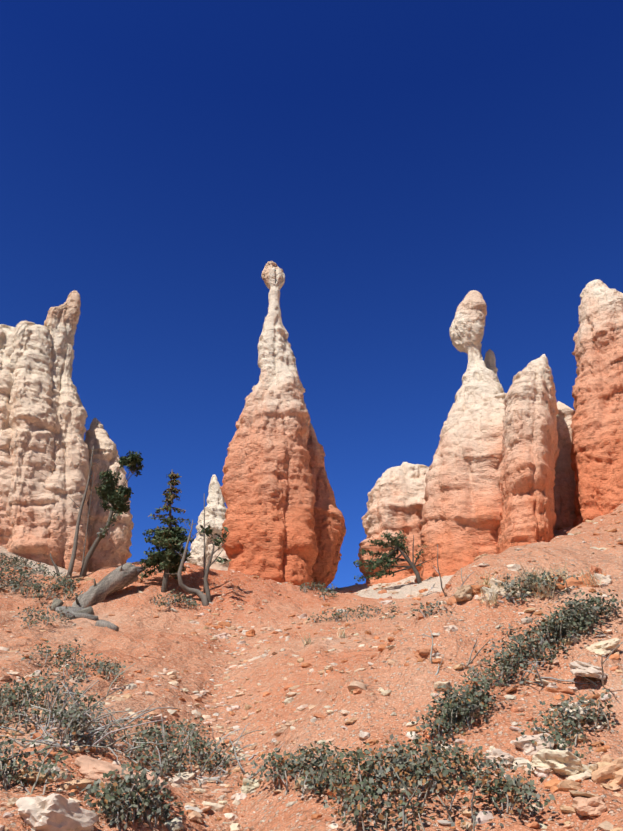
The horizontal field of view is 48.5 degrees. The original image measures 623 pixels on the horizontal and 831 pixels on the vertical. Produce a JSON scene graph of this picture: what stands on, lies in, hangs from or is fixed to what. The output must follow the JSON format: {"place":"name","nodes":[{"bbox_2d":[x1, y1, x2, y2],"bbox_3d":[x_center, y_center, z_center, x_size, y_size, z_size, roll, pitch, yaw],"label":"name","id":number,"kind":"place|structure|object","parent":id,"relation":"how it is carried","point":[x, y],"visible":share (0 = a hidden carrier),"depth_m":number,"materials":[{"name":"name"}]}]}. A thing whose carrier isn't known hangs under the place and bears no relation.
{"place":"outdoors","nodes":[
{"label":"outdoors","id":0,"kind":"place"},
{"bbox_2d":[0,504,622,830],"bbox_3d":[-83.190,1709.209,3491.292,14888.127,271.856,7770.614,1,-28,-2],"label":"ground","id":1,"kind":"structure","parent":0,"point":[411,685],"depth_m":5.34,"materials":[{"name":"orange soil"}]},
{"bbox_2d":[6,321,60,565],"bbox_3d":[-8.390,1.612,20.976,3.036,10.193,4.071,12,-30,-21],"label":"rock formation","id":2,"kind":"object","parent":1,"relation":"on","point":[35,426],"visible":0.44,"depth_m":19.72,"materials":[{"name":"beige stone"}]},
{"bbox_2d":[44,290,90,572],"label":"rock spire","id":3,"kind":"structure","parent":1,"relation":"on","point":[66,481],"depth_m":20.33,"materials":[{"name":"beige stone"}]},
{"bbox_2d":[49,562,143,631],"bbox_3d":[-3.415,2.760,10.733,1.262,1.610,2.464,4,-28,-7],"label":"fallen log","id":4,"kind":"object","parent":1,"relation":"on","point":[121,577],"visible":0.69,"depth_m":11.35,"materials":[{"name":"grey wood"}]},
{"bbox_2d":[84,418,133,571],"bbox_3d":[-6.333,3.229,21.358,2.172,7.092,1.980,15,-32,-26],"label":"rock formation","id":5,"kind":"object","parent":1,"relation":"on","point":[112,548],"visible":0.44,"depth_m":20.79,"materials":[{"name":"beige stone"}]},
{"bbox_2d":[185,474,229,570],"bbox_3d":[-3.345,5.030,23.397,1.976,6.455,2.028,1,-28,-2],"label":"hoodoo","id":6,"kind":"object","parent":1,"relation":"on","point":[215,509],"visible":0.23,"depth_m":23.21,"materials":[{"name":"beige stone"}]},
{"bbox_2d":[219,261,317,587],"bbox_3d":[-1.044,0.508,17.956,2.388,11.370,2.161,1,-28,-2],"label":"hoodoo","id":7,"kind":"object","parent":1,"relation":"on","point":[268,494],"visible":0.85,"depth_m":16.61,"materials":[{"name":"orange stone"}]},
{"bbox_2d":[0,509,622,830],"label":"scree stones","id":8,"kind":"object","parent":1,"relation":"on","point":[571,784],"visible":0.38,"depth_m":4.69,"materials":[{"name":"stone"}]},
{"bbox_2d":[16,637,622,830],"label":"rocks","id":9,"kind":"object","parent":1,"relation":"on","point":[54,812],"depth_m":3.28,"materials":[{"name":"stone"}]},
{"bbox_2d":[307,422,345,590],"bbox_3d":[0.168,2.771,18.087,1.532,5.923,1.738,1,-28,-2],"label":"hoodoo","id":10,"kind":"object","parent":1,"relation":"on","point":[330,529],"visible":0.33,"depth_m":17.41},
{"bbox_2d":[358,462,428,584],"bbox_3d":[2.856,3.797,19.928,3.174,5.406,3.187,1,-28,-2],"label":"rock formation","id":11,"kind":"object","parent":1,"relation":"on","point":[396,501],"visible":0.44,"depth_m":19.13,"materials":[{"name":"beige stone"}]},
{"bbox_2d":[298,559,603,644],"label":"shrubs","id":12,"kind":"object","parent":1,"relation":"on","point":[485,582],"depth_m":5.49,"materials":[{"name":"green plant"}]},
{"bbox_2d":[414,393,559,582],"bbox_3d":[4.587,2.547,17.792,4.129,7.103,2.219,1,-28,-2],"label":"rock formation","id":13,"kind":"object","parent":1,"relation":"on","point":[460,521],"depth_m":17.45,"materials":[{"name":"beige stone"}]},
{"bbox_2d":[440,290,503,438],"bbox_3d":[4.157,0.810,19.296,2.962,10.706,2.092,1,-28,-2],"label":"hoodoo","id":14,"kind":"object","parent":13,"relation":"attached to","point":[480,382],"visible":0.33,"depth_m":20.50,"materials":[{"name":"beige stone"}]},
{"bbox_2d":[484,349,501,384],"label":"rock spire","id":15,"kind":"structure","parent":14,"relation":"attached to","point":[490,361],"depth_m":21.09,"materials":[{"name":"beige stone"}]},
{"bbox_2d":[496,354,558,553],"bbox_3d":[5.413,1.803,17.463,2.275,7.862,3.881,-10,-30,18],"label":"rock formation","id":16,"kind":"object","parent":1,"relation":"on","point":[529,464],"visible":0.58,"depth_m":16.32,"materials":[{"name":"beige stone"}]},
{"bbox_2d":[553,401,576,530],"bbox_3d":[6.658,2.555,18.495,1.968,6.755,1.185,1,-28,-2],"label":"rock formation","id":17,"kind":"object","parent":1,"relation":"on","point":[564,493],"visible":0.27,"depth_m":18.71,"materials":[{"name":"beige stone"}]},
{"bbox_2d":[570,279,622,526],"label":"rock formation","id":18,"kind":"object","parent":1,"relation":"on","point":[596,453],"visible":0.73,"depth_m":18.40,"materials":[{"name":"orange stone"}]},
{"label":"fin body","id":19,"kind":"object","parent":1,"relation":"on","visible":0},
{"bbox_2d":[0,324,14,548],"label":"rock formation","id":20,"kind":"object","parent":19,"relation":"attached to","point":[7,333],"visible":0.19,"depth_m":20.13,"materials":[{"name":"beige stone"}]},
{"bbox_2d":[0,0,622,588],"label":"sky","id":21,"kind":"structure","parent":0,"point":[397,161],"materials":[{"name":"blue"}]}
]}

